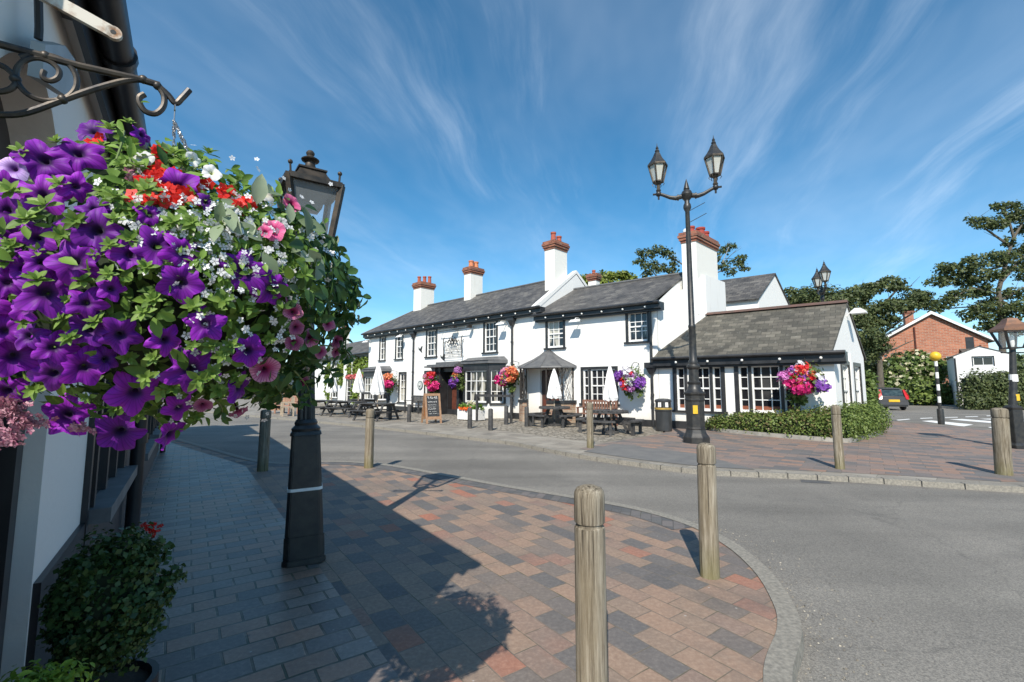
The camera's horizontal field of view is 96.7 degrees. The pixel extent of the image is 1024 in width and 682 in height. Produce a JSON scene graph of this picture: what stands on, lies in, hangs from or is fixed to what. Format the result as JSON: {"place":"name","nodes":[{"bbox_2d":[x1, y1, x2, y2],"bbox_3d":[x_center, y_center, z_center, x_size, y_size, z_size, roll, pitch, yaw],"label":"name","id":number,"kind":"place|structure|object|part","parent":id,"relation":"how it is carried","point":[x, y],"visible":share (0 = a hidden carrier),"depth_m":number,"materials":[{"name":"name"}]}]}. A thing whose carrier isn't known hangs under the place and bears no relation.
{"place":"outdoors","nodes":[
{"label":"outdoors","id":0,"kind":"place"},
{"bbox_2d":[69,442,401,681],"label":"footpath","id":1,"kind":"structure","parent":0,"point":[246,607],"depth_m":3.34,"materials":[{"name":"brick"}]},
{"bbox_2d":[0,657,99,681],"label":"potted lime shrub","id":2,"kind":"object","parent":1,"relation":"on","point":[56,674],"visible":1,"depth_m":1.14,"materials":[{"name":"green plant"}]},
{"bbox_2d":[0,0,191,681],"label":"corner shop","id":3,"kind":"structure","parent":1,"relation":"on","point":[67,67],"depth_m":1.85,"materials":[{"name":"white painted render"},{"name":"black gloss paint"},{"name":"black iron paint"}]},
{"bbox_2d":[0,97,11,299],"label":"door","id":4,"kind":"structure","parent":3,"relation":"in","point":[4,133],"depth_m":1.67,"materials":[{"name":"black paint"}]},
{"bbox_2d":[88,378,137,524],"bbox_3d":[-3.113,0.330,3.582,0.230,1.720,1.850,4,-7,-35],"label":"window","id":5,"kind":"structure","parent":3,"relation":"in","point":[104,504],"depth_m":3.29,"materials":[{"name":"glass"}]},
{"bbox_2d":[145,402,156,460],"bbox_3d":[-5.129,0.645,6.401,0.230,1.800,1.990,4,-7,-35],"label":"window","id":6,"kind":"structure","parent":3,"relation":"in","point":[151,444],"depth_m":6.55,"materials":[{"name":"glass"}]},
{"bbox_2d":[150,408,161,438],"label":"window","id":7,"kind":"structure","parent":3,"relation":"in","point":[155,432],"depth_m":7.91,"materials":[{"name":"glass"}]},
{"bbox_2d":[0,100,371,450],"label":"hanging basket","id":8,"kind":"object","parent":3,"relation":"hanging from","point":[152,286],"visible":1,"depth_m":0.87,"materials":[{"name":"purple plant"}]},
{"bbox_2d":[35,521,187,681],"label":"potted box bush","id":9,"kind":"object","parent":1,"relation":"on","point":[102,601],"visible":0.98,"depth_m":1.47,"materials":[{"name":"green plant"}]},
{"bbox_2d":[275,150,344,567],"bbox_3d":[-1.946,0.050,4.285,0.603,3.846,0.536,4,-7,-37],"label":"street lamp","id":10,"kind":"object","parent":1,"relation":"on","point":[303,542],"visible":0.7,"depth_m":4.07,"materials":[{"name":"black metal"}]},
{"bbox_2d":[258,403,662,441],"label":"forecourt cobbles","id":11,"kind":"object","parent":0,"point":[570,431],"visible":0.64,"depth_m":16.86,"materials":[{"name":"stone"}]},
{"bbox_2d":[352,369,364,414],"bbox_3d":[-8.242,2.714,24.436,0.591,2.450,0.591,-4,-7,38],"label":"parasol","id":12,"kind":"object","parent":11,"relation":"on","point":[358,386],"visible":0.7,"depth_m":24.34,"materials":[{"name":"fabric"}]},
{"bbox_2d":[341,399,381,411],"bbox_3d":[-8.669,3.759,26.378,1.840,0.772,1.680,-5,-7,40],"label":"picnic table","id":13,"kind":"object","parent":11,"relation":"on","point":[374,405],"visible":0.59,"depth_m":26.18,"materials":[{"name":"wood"}]},
{"bbox_2d":[361,392,389,417],"bbox_3d":[-6.900,3.188,22.864,2.400,1.200,0.080,-5,-7,40],"label":"handrail","id":14,"kind":"object","parent":11,"relation":"on","point":[387,394],"visible":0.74,"depth_m":22.33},
{"bbox_2d":[404,395,422,413],"bbox_3d":[-5.476,3.579,25.734,1.410,0.980,0.580,-5,-8,44],"label":"bench","id":15,"kind":"object","parent":11,"relation":"on","point":[418,398],"visible":0.73,"depth_m":25.99,"materials":[{"name":"wood"}]},
{"bbox_2d":[421,393,441,423],"bbox_3d":[-3.352,2.798,18.976,0.680,1.220,0.673,3,-6,-30],"label":"chalkboard sign","id":16,"kind":"object","parent":11,"relation":"on","point":[431,407],"visible":1,"depth_m":18.86,"materials":[{"name":"brown wood"}]},
{"bbox_2d":[457,400,484,420],"bbox_3d":[-1.846,3.088,20.277,1.514,0.897,0.669,-4,-7,38],"label":"flower planter","id":17,"kind":"object","parent":11,"relation":"on","point":[462,412],"visible":0.87,"depth_m":20.14,"materials":[{"name":"white paint"}]},
{"bbox_2d":[476,394,513,423],"bbox_3d":[-0.760,2.847,19.220,2.050,1.170,0.080,-4,-7,38],"label":"handrail","id":18,"kind":"object","parent":11,"relation":"on","point":[496,395],"visible":1,"depth_m":19.09,"materials":[{"name":"metal"}]},
{"bbox_2d":[504,405,507,424],"bbox_3d":[-0.230,2.956,18.178,0.170,0.752,0.170,0,-6,0],"label":"black post","id":19,"kind":"object","parent":11,"relation":"on","point":[506,415],"visible":1,"depth_m":18.11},
{"bbox_2d":[524,406,528,426],"bbox_3d":[0.559,2.873,17.328,0.170,0.752,0.170,0,-6,0],"label":"black post","id":20,"kind":"object","parent":11,"relation":"on","point":[526,416],"visible":1,"depth_m":17.27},
{"bbox_2d":[547,369,561,425],"bbox_3d":[1.643,2.179,17.673,0.554,2.200,0.554,-4,-7,38],"label":"parasol","id":21,"kind":"object","parent":11,"relation":"on","point":[554,391],"visible":0.98,"depth_m":17.58,"materials":[{"name":"fabric"}]},
{"bbox_2d":[528,406,581,427],"bbox_3d":[1.643,2.912,17.601,2.125,0.764,2.125,-1,-6,10],"label":"round picnic table","id":22,"kind":"object","parent":11,"relation":"on","point":[545,416],"visible":0.96,"depth_m":17.27,"materials":[{"name":"wood"}]},
{"bbox_2d":[576,400,617,426],"bbox_3d":[3.327,2.809,17.853,1.510,0.980,0.580,-4,-7,37],"label":"bench","id":23,"kind":"object","parent":11,"relation":"on","point":[597,401],"visible":0.62,"depth_m":18.02,"materials":[{"name":"wood"}]},
{"bbox_2d":[576,409,644,436],"bbox_3d":[3.197,2.647,14.891,2.125,0.764,2.125,1,-6,-12],"label":"round picnic table","id":24,"kind":"object","parent":11,"relation":"on","point":[620,420],"visible":0.85,"depth_m":14.61,"materials":[{"name":"wood"}]},
{"bbox_2d":[603,365,618,433],"bbox_3d":[3.239,1.899,14.964,0.520,2.230,0.507,0,-6,0],"label":"parasol","id":25,"kind":"object","parent":11,"relation":"on","point":[610,394],"visible":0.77,"depth_m":14.89,"materials":[{"name":"fabric"}]},
{"bbox_2d":[160,437,776,681],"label":"pavement","id":26,"kind":"structure","parent":0,"point":[432,580],"depth_m":3.53,"materials":[{"name":"brick"}]},
{"bbox_2d":[257,409,271,471],"bbox_3d":[-4.578,1.833,8.412,0.186,1.129,0.185,2,-10,-22],"label":"timber bollard","id":27,"kind":"object","parent":26,"relation":"on","point":[263,447],"visible":0.82,"depth_m":8.34,"materials":[{"name":"wood"}]},
{"bbox_2d":[364,408,374,467],"bbox_3d":[-2.724,1.860,8.702,0.172,1.129,0.172,3,-6,-24],"label":"timber bollard","id":28,"kind":"object","parent":26,"relation":"on","point":[369,440],"visible":0.95,"depth_m":8.64,"materials":[{"name":"wood"}]},
{"bbox_2d":[236,461,690,529],"bbox_3d":[-1.540,2.296,7.561,8.680,0.001,1.274,-3,-6,30],"label":"paving border","id":29,"kind":"object","parent":26,"relation":"on","point":[666,522],"visible":0.75,"depth_m":6.62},
{"bbox_2d":[574,484,607,681],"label":"timber bollard","id":30,"kind":"object","parent":26,"relation":"on","point":[590,598],"visible":1,"depth_m":2.01,"materials":[{"name":"wood"}]},
{"bbox_2d":[696,443,719,579],"bbox_3d":[1.628,1.400,3.783,0.154,1.089,0.153,6,-8,-37],"label":"timber bollard","id":31,"kind":"object","parent":26,"relation":"on","point":[709,561],"visible":1,"depth_m":3.73,"materials":[{"name":"wood"}]},
{"bbox_2d":[126,0,1023,361],"label":"sky","id":32,"kind":"structure","parent":0,"point":[858,138],"materials":[{"name":"blue"}]},
{"bbox_2d":[161,395,1023,681],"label":"road","id":33,"kind":"structure","parent":0,"point":[939,572],"depth_m":4.95,"materials":[{"name":"asphalt"}]},
{"bbox_2d":[176,438,803,681],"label":"kerb","id":34,"kind":"structure","parent":33,"relation":"on","point":[784,658],"depth_m":3.17,"materials":[{"name":"concrete"}]},
{"bbox_2d":[218,448,913,681],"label":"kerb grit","id":35,"kind":"object","parent":33,"relation":"on","point":[807,614],"visible":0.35,"depth_m":3.19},
{"bbox_2d":[204,411,1023,492],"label":"kerb","id":36,"kind":"structure","parent":33,"relation":"on","point":[925,483],"depth_m":8.20,"materials":[{"name":"concrete"}]},
{"bbox_2d":[362,425,1023,488],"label":"kerb joints","id":37,"kind":"object","parent":36,"relation":"on","point":[757,471],"visible":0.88,"depth_m":8.02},
{"bbox_2d":[632,241,750,277],"bbox_3d":[12.507,-1.185,31.251,8.505,11.743,1.295,0,-6,0],"label":"thin tree","id":38,"kind":"object","parent":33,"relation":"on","point":[673,263],"visible":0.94,"depth_m":31.59,"materials":[{"name":"green plant"}]},
{"bbox_2d":[800,479,830,483],"bbox_3d":[5.194,2.403,7.819,0.494,0.001,0.368,-2,-6,17],"label":"tarmac patch","id":39,"kind":"object","parent":33,"relation":"on","point":[814,481],"visible":0.6,"depth_m":7.76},
{"bbox_2d":[784,275,941,386],"bbox_3d":[30.427,-0.264,38.557,14.400,11.324,6.615,0,-6,0],"label":"spreading tree","id":40,"kind":"object","parent":33,"relation":"on","point":[871,324],"visible":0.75,"depth_m":38.06,"materials":[{"name":"green plant"}]},
{"bbox_2d":[876,387,908,409],"bbox_3d":[25.754,3.996,31.796,1.720,1.500,3.952,-2,-6,18],"label":"parked car","id":41,"kind":"object","parent":33,"relation":"on","point":[888,397],"visible":0.5,"depth_m":30.09,"materials":[{"name":"paint"}]},
{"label":"rear window","id":42,"kind":"part","parent":41,"relation":"part of","materials":[{"name":"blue glass"}]},
{"bbox_2d":[876,349,948,391],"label":"flowering shrub","id":43,"kind":"object","parent":33,"relation":"on","point":[907,368],"visible":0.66,"depth_m":40.51,"materials":[{"name":"green plant"}]},
{"bbox_2d":[929,352,944,424],"bbox_3d":[17.262,1.890,18.433,0.380,2.930,0.374,0,-6,0],"label":"crossing beacon","id":44,"kind":"object","parent":33,"relation":"on","point":[935,357],"visible":1,"depth_m":18.39,"materials":[{"name":"black metal"}]},
{"bbox_2d":[901,415,990,427],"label":"give way dashes","id":45,"kind":"object","parent":33,"relation":"on","point":[950,417],"visible":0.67,"depth_m":23.27,"materials":[{"name":"paint"}]},
{"bbox_2d":[926,419,990,425],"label":"zebra stripes","id":46,"kind":"object","parent":33,"relation":"on","point":[956,424],"visible":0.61,"depth_m":20.69,"materials":[{"name":"paint"}]},
{"bbox_2d":[162,397,1023,485],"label":"pavement","id":47,"kind":"structure","parent":0,"point":[572,445],"depth_m":13.92,"materials":[{"name":"concrete"}]},
{"bbox_2d":[273,393,284,412],"bbox_3d":[-13.353,3.449,25.790,0.850,1.250,0.687,2,-6,-22],"label":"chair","id":48,"kind":"object","parent":47,"relation":"on","point":[278,407],"visible":0.09,"depth_m":25.64,"materials":[{"name":"brown wood"}]},
{"bbox_2d":[274,396,297,413],"bbox_3d":[-12.511,3.528,25.210,1.510,0.980,0.580,-4,-7,35],"label":"bench","id":49,"kind":"object","parent":47,"relation":"on","point":[289,400],"visible":0.41,"depth_m":25.15,"materials":[{"name":"brown wood"}]},
{"bbox_2d":[280,396,294,416],"bbox_3d":[-11.595,3.357,23.455,0.580,0.980,1.310,3,-6,-30],"label":"bench","id":50,"kind":"object","parent":47,"relation":"on","point":[282,406],"visible":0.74,"depth_m":23.06,"materials":[{"name":"wood"}]},
{"bbox_2d":[315,400,346,415],"bbox_3d":[-9.952,3.561,24.353,1.840,0.772,1.680,-4,-7,35],"label":"picnic table","id":51,"kind":"object","parent":47,"relation":"on","point":[326,405],"visible":0.6,"depth_m":24.07,"materials":[{"name":"wood"}]},
{"bbox_2d":[326,372,337,414],"bbox_3d":[-9.786,2.790,24.701,0.591,2.350,0.591,1,-6,-7],"label":"parasol","id":52,"kind":"object","parent":47,"relation":"on","point":[334,388],"visible":0.48,"depth_m":24.61,"materials":[{"name":"fabric"}]},
{"bbox_2d":[315,327,368,404],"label":"cottage","id":53,"kind":"structure","parent":47,"relation":"on","point":[359,349],"depth_m":38.22,"materials":[{"name":"paint"}]},
{"bbox_2d":[330,379,337,398],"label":"window","id":54,"kind":"structure","parent":53,"relation":"in","point":[334,395],"depth_m":38.49,"materials":[{"name":"white paint"}]},
{"bbox_2d":[323,355,368,404],"bbox_3d":[-13.295,3.132,36.425,1.019,4.366,9.146,5,-7,-40],"label":"creeper","id":55,"kind":"object","parent":53,"relation":"attached to","point":[361,363],"visible":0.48,"depth_m":34.76,"materials":[{"name":"green plant"}]},
{"bbox_2d":[345,379,353,404],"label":"window","id":56,"kind":"structure","parent":53,"relation":"in","point":[348,382],"depth_m":36.38,"materials":[{"name":"black paint"}]},
{"bbox_2d":[345,374,362,379],"bbox_3d":[-11.998,2.720,34.648,0.677,0.494,2.710,5,-7,-39],"label":"window box","id":57,"kind":"object","parent":53,"relation":"attached to","point":[349,377],"depth_m":34.68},
{"bbox_2d":[325,401,376,417],"bbox_3d":[-8.170,3.437,23.088,1.840,0.772,1.680,-3,-6,30],"label":"picnic table","id":58,"kind":"object","parent":47,"relation":"on","point":[349,407],"visible":0.88,"depth_m":22.83,"materials":[{"name":"wood"}]},
{"bbox_2d":[347,402,404,421],"bbox_3d":[-6.110,3.187,20.528,1.840,0.772,1.680,-3,-6,28],"label":"picnic table","id":59,"kind":"object","parent":47,"relation":"on","point":[378,412],"visible":0.94,"depth_m":20.30,"materials":[{"name":"wood"}]},
{"bbox_2d":[370,363,384,418],"bbox_3d":[-6.315,2.342,21.406,0.628,2.600,0.628,1,-6,-7],"label":"parasol","id":60,"kind":"object","parent":47,"relation":"on","point":[377,387],"visible":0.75,"depth_m":21.30,"materials":[{"name":"fabric"}]},
{"bbox_2d":[388,406,391,419],"bbox_3d":[-5.594,3.223,20.915,0.170,0.752,0.170,0,-6,0],"label":"black post","id":61,"kind":"object","parent":47,"relation":"on","point":[390,415],"visible":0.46,"depth_m":20.84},
{"bbox_2d":[407,404,410,421],"bbox_3d":[-4.396,3.080,19.450,0.170,0.752,0.170,0,-6,0],"label":"black post","id":62,"kind":"object","parent":47,"relation":"on","point":[408,412],"visible":1,"depth_m":19.39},
{"bbox_2d":[467,407,471,428],"bbox_3d":[-1.533,2.797,16.554,0.170,0.752,0.170,0,-6,0],"label":"black post","id":63,"kind":"object","parent":47,"relation":"on","point":[469,424],"visible":1,"depth_m":16.49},
{"bbox_2d":[488,408,492,430],"bbox_3d":[-0.745,2.728,15.847,0.170,0.752,0.170,0,-6,0],"label":"black post","id":64,"kind":"object","parent":47,"relation":"on","point":[490,419],"visible":1,"depth_m":15.78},
{"bbox_2d":[361,202,866,429],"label":"public house","id":65,"kind":"structure","parent":47,"relation":"on","point":[755,334],"depth_m":18.99,"materials":[{"name":"white paint"}]},
{"bbox_2d":[363,376,374,398],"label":"window","id":66,"kind":"structure","parent":65,"relation":"in","point":[368,380],"depth_m":29.61,"materials":[{"name":"black paint"}]},
{"bbox_2d":[377,337,385,360],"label":"window","id":67,"kind":"structure","parent":65,"relation":"in","point":[382,340],"depth_m":30.03,"materials":[{"name":"black paint"}]},
{"bbox_2d":[376,389,388,400],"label":"window","id":68,"kind":"structure","parent":65,"relation":"in","point":[380,397],"depth_m":28.89,"materials":[{"name":"black paint"}]},
{"bbox_2d":[382,370,398,395],"bbox_3d":[-7.599,2.589,28.027,1.301,1.577,1.149,-4,-7,33],"label":"hanging basket","id":69,"kind":"object","parent":65,"relation":"attached to","point":[389,379],"visible":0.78,"depth_m":27.68,"materials":[{"name":"pink plant"}]},
{"bbox_2d":[393,335,403,359],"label":"window","id":70,"kind":"structure","parent":65,"relation":"in","point":[399,342],"depth_m":28.63,"materials":[{"name":"black paint"}]},
{"bbox_2d":[397,372,406,402],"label":"window","id":71,"kind":"structure","parent":65,"relation":"in","point":[402,381],"depth_m":28.08,"materials":[{"name":"black paint"}]},
{"bbox_2d":[417,381,422,389],"bbox_3d":[-5.386,2.583,26.611,0.519,0.520,0.171,-4,-7,36],"label":"plaque","id":72,"kind":"object","parent":65,"relation":"attached to","point":[420,385],"visible":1,"depth_m":26.56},
{"bbox_2d":[422,370,432,403],"bbox_3d":[-4.729,2.649,25.987,0.918,1.920,0.892,0,-6,0],"label":"window","id":73,"kind":"structure","parent":65,"relation":"in","point":[427,391],"depth_m":26.29,"materials":[{"name":"black paint"}]},
{"bbox_2d":[424,329,437,357],"bbox_3d":[-4.646,0.119,26.154,0.939,1.690,0.913,0,-6,0],"label":"window","id":74,"kind":"structure","parent":65,"relation":"in","point":[432,335],"depth_m":26.29,"materials":[{"name":"black paint"}]},
{"bbox_2d":[422,371,440,392],"bbox_3d":[-4.315,2.315,24.844,1.273,1.561,1.316,0,-6,0],"label":"hanging basket","id":75,"kind":"object","parent":65,"relation":"attached to","point":[431,383],"visible":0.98,"depth_m":24.61,"materials":[{"name":"pink plant"}]},
{"bbox_2d":[443,335,462,360],"bbox_3d":[-3.174,0.369,24.582,1.723,1.345,0.241,-5,-8,44],"label":"wall sign","id":76,"kind":"object","parent":65,"relation":"attached to","point":[453,340],"visible":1,"depth_m":24.55,"materials":[{"name":"white metal"}]},
{"bbox_2d":[452,372,456,408],"bbox_3d":[-2.826,2.733,24.632,1.290,2.450,0.075,-5,-8,44],"label":"door","id":77,"kind":"structure","parent":65,"relation":"in","point":[454,390],"depth_m":24.87,"materials":[{"name":"wood"}]},
{"bbox_2d":[448,366,464,390],"bbox_3d":[-2.694,1.914,23.114,1.064,1.266,1.051,0,-6,0],"label":"hanging basket","id":78,"kind":"object","parent":65,"relation":"attached to","point":[456,380],"visible":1,"depth_m":22.86,"materials":[{"name":"purple plant"}]},
{"bbox_2d":[462,370,487,404],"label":"window","id":79,"kind":"structure","parent":65,"relation":"in","point":[475,383],"depth_m":22.49,"materials":[{"name":"black paint"}]},
{"bbox_2d":[481,321,498,353],"bbox_3d":[-1.096,-0.215,22.742,0.918,1.690,0.892,0,-6,0],"label":"window","id":80,"kind":"structure","parent":65,"relation":"in","point":[490,330],"depth_m":22.86,"materials":[{"name":"black paint"}]},
{"bbox_2d":[489,370,504,404],"bbox_3d":[-0.709,2.200,21.746,0.757,1.650,0.252,0,-6,0],"label":"window","id":81,"kind":"structure","parent":65,"relation":"in","point":[497,389],"depth_m":21.80,"materials":[{"name":"black paint"}]},
{"bbox_2d":[493,361,519,394],"bbox_3d":[-0.176,1.669,20.689,1.358,1.577,1.273,0,-6,0],"label":"hanging basket","id":82,"kind":"object","parent":65,"relation":"attached to","point":[507,377],"visible":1,"depth_m":20.53,"materials":[{"name":"orange plant"}]},
{"bbox_2d":[542,371,558,411],"bbox_3d":[1.738,2.410,20.044,0.967,2.200,0.064,-4,-7,37],"label":"door","id":83,"kind":"structure","parent":65,"relation":"in","point":[543,372],"depth_m":20.24,"materials":[{"name":"wood"}]},
{"bbox_2d":[543,320,565,349],"bbox_3d":[1.885,-0.321,20.006,0.974,1.370,0.766,0,-6,0],"label":"window","id":84,"kind":"structure","parent":65,"relation":"in","point":[555,330],"depth_m":20.11,"materials":[{"name":"black paint"}]},
{"bbox_2d":[579,366,619,405],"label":"window","id":85,"kind":"structure","parent":65,"relation":"in","point":[594,377],"depth_m":18.76,"materials":[{"name":"black paint"}]},
{"bbox_2d":[614,362,645,400],"bbox_3d":[4.430,1.517,17.103,1.263,1.513,1.170,0,-6,0],"label":"hanging basket","id":86,"kind":"object","parent":65,"relation":"attached to","point":[629,379],"visible":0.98,"depth_m":16.97,"materials":[{"name":"purple plant"}]},
{"bbox_2d":[624,312,649,343],"bbox_3d":[4.880,-0.570,17.722,0.950,1.320,0.748,0,-6,0],"label":"window","id":87,"kind":"structure","parent":65,"relation":"in","point":[638,325],"depth_m":17.82,"materials":[{"name":"black paint"}]},
{"bbox_2d":[672,367,727,413],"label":"window","id":88,"kind":"structure","parent":65,"relation":"in","point":[712,379],"depth_m":16.06,"materials":[{"name":"black paint"}]},
{"bbox_2d":[733,365,800,415],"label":"window","id":89,"kind":"structure","parent":65,"relation":"in","point":[759,390],"depth_m":15.04,"materials":[{"name":"black paint"}]},
{"bbox_2d":[776,357,831,405],"bbox_3d":[8.860,1.221,13.857,1.418,1.530,1.110,-3,-6,29],"label":"hanging basket","id":90,"kind":"object","parent":65,"relation":"attached to","point":[801,379],"visible":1,"depth_m":13.61,"materials":[{"name":"pink plant"}]},
{"bbox_2d":[840,361,852,406],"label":"window","id":91,"kind":"structure","parent":65,"relation":"in","point":[844,381],"depth_m":15.12,"materials":[{"name":"black paint"}]},
{"bbox_2d":[853,362,863,403],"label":"window","id":92,"kind":"structure","parent":65,"relation":"in","point":[857,378],"depth_m":16.47,"materials":[{"name":"white paint"}]},
{"bbox_2d":[705,400,893,442],"bbox_3d":[9.757,2.462,14.159,6.187,1.268,3.865,0,-6,0],"label":"hedge","id":93,"kind":"object","parent":47,"relation":"on","point":[867,421],"visible":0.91,"depth_m":13.60,"materials":[{"name":"green plant"}]},
{"bbox_2d":[811,262,830,301],"bbox_3d":[16.949,-0.166,24.633,0.665,8.221,2.115,-2,-6,22],"label":"twin street lamp","id":94,"kind":"object","parent":47,"relation":"on","point":[820,277],"visible":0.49,"depth_m":24.64,"materials":[{"name":"black metal"}]},
{"bbox_2d":[580,269,637,284],"bbox_3d":[7.425,-0.322,36.172,5.500,10.983,2.807,0,-6,0],"label":"bright tree","id":95,"kind":"object","parent":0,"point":[611,276],"visible":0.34,"depth_m":36.30,"materials":[{"name":"green plant"}]},
{"bbox_2d":[581,421,1023,481],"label":"corner paving","id":96,"kind":"structure","parent":0,"point":[923,450],"depth_m":10.73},
{"bbox_2d":[586,402,593,447],"bbox_3d":[1.967,2.120,11.467,0.172,1.149,0.172,-2,-6,17],"label":"timber bollard","id":97,"kind":"object","parent":96,"relation":"on","point":[590,431],"visible":0.98,"depth_m":11.40,"materials":[{"name":"wood"}]},
{"bbox_2d":[654,398,671,431],"bbox_3d":[5.207,2.528,15.642,0.586,1.110,0.586,0,-6,0],"label":"litter bin","id":98,"kind":"object","parent":96,"relation":"on","point":[663,418],"visible":1,"depth_m":15.42,"materials":[{"name":"black metal"}]},
{"bbox_2d":[586,444,751,468],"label":"crossing tarmac","id":99,"kind":"structure","parent":96,"relation":"on","point":[653,454],"depth_m":10.24,"materials":[{"name":"asphalt"}]},
{"bbox_2d":[647,136,724,443],"bbox_3d":[5.038,-1.561,12.860,2.115,8.707,0.665,-2,-6,17],"label":"twin street lamp","id":100,"kind":"object","parent":96,"relation":"on","point":[694,392],"visible":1,"depth_m":12.77,"materials":[{"name":"black metal"}]},
{"bbox_2d":[831,405,844,468],"bbox_3d":[6.138,1.813,8.581,0.158,1.199,0.158,-2,-7,16],"label":"timber bollard","id":101,"kind":"object","parent":96,"relation":"on","point":[839,460],"visible":0.98,"depth_m":8.53,"materials":[{"name":"wood"}]},
{"bbox_2d":[864,369,880,407],"bbox_3d":[15.979,2.445,20.382,0.860,2.428,2.051,-4,-7,38],"label":"shrub","id":102,"kind":"object","parent":96,"relation":"on","point":[872,391],"visible":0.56,"depth_m":20.19,"materials":[{"name":"green plant"}]},
{"bbox_2d":[990,408,1013,475],"bbox_3d":[8.620,1.768,8.012,0.232,1.179,0.232,3,-5,-28],"label":"timber bollard","id":103,"kind":"object","parent":96,"relation":"on","point":[1002,446],"visible":0.97,"depth_m":7.94,"materials":[{"name":"wood"}]},
{"bbox_2d":[987,318,1023,448],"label":"street lamp","id":104,"kind":"object","parent":96,"relation":"on","point":[1005,326],"visible":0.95,"depth_m":11.39,"materials":[{"name":"black metal"}]},
{"bbox_2d":[864,311,994,384],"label":"brick house","id":105,"kind":"structure","parent":0,"point":[932,331],"depth_m":45.14,"materials":[{"name":"brick"}]},
{"bbox_2d":[965,337,973,348],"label":"window","id":106,"kind":"structure","parent":105,"relation":"in","point":[969,341],"depth_m":43.89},
{"bbox_2d":[910,403,1023,409],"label":"side road pavement","id":107,"kind":"structure","parent":0,"point":[936,404],"depth_m":36.83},
{"bbox_2d":[945,346,1008,404],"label":"white outbuilding","id":108,"kind":"structure","parent":107,"relation":"on","point":[983,358],"depth_m":33.85,"materials":[{"name":"white painted render"},{"name":"slate"},{"name":"glass"}]},
{"bbox_2d":[972,356,994,365],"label":"window","id":109,"kind":"structure","parent":108,"relation":"in","point":[976,360],"depth_m":33.57,"materials":[{"name":"white paint"}]},
{"label":"ground","id":110,"kind":"structure","parent":0,"visible":0},
{"bbox_2d":[904,375,953,405],"bbox_3d":[34.706,4.186,37.744,4.531,2.726,3.114,0,-6,0],"label":"green bush","id":111,"kind":"object","parent":110,"relation":"on","point":[922,392],"visible":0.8,"depth_m":37.10,"materials":[{"name":"green plant"}]},
{"bbox_2d":[921,199,1023,351],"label":"tall tree","id":112,"kind":"object","parent":110,"relation":"on","point":[1000,308],"visible":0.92,"depth_m":53.70,"materials":[{"name":"green plant"}]},
{"bbox_2d":[954,368,1023,409],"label":"tall hedge","id":113,"kind":"object","parent":110,"relation":"on","point":[989,391],"visible":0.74,"depth_m":30.80,"materials":[{"name":"green plant"}]},
{"bbox_2d":[1016,353,1023,372],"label":"distant trees","id":114,"kind":"object","parent":110,"relation":"on","point":[1020,362],"visible":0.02,"depth_m":84.14,"materials":[{"name":"green plant"}]}
]}

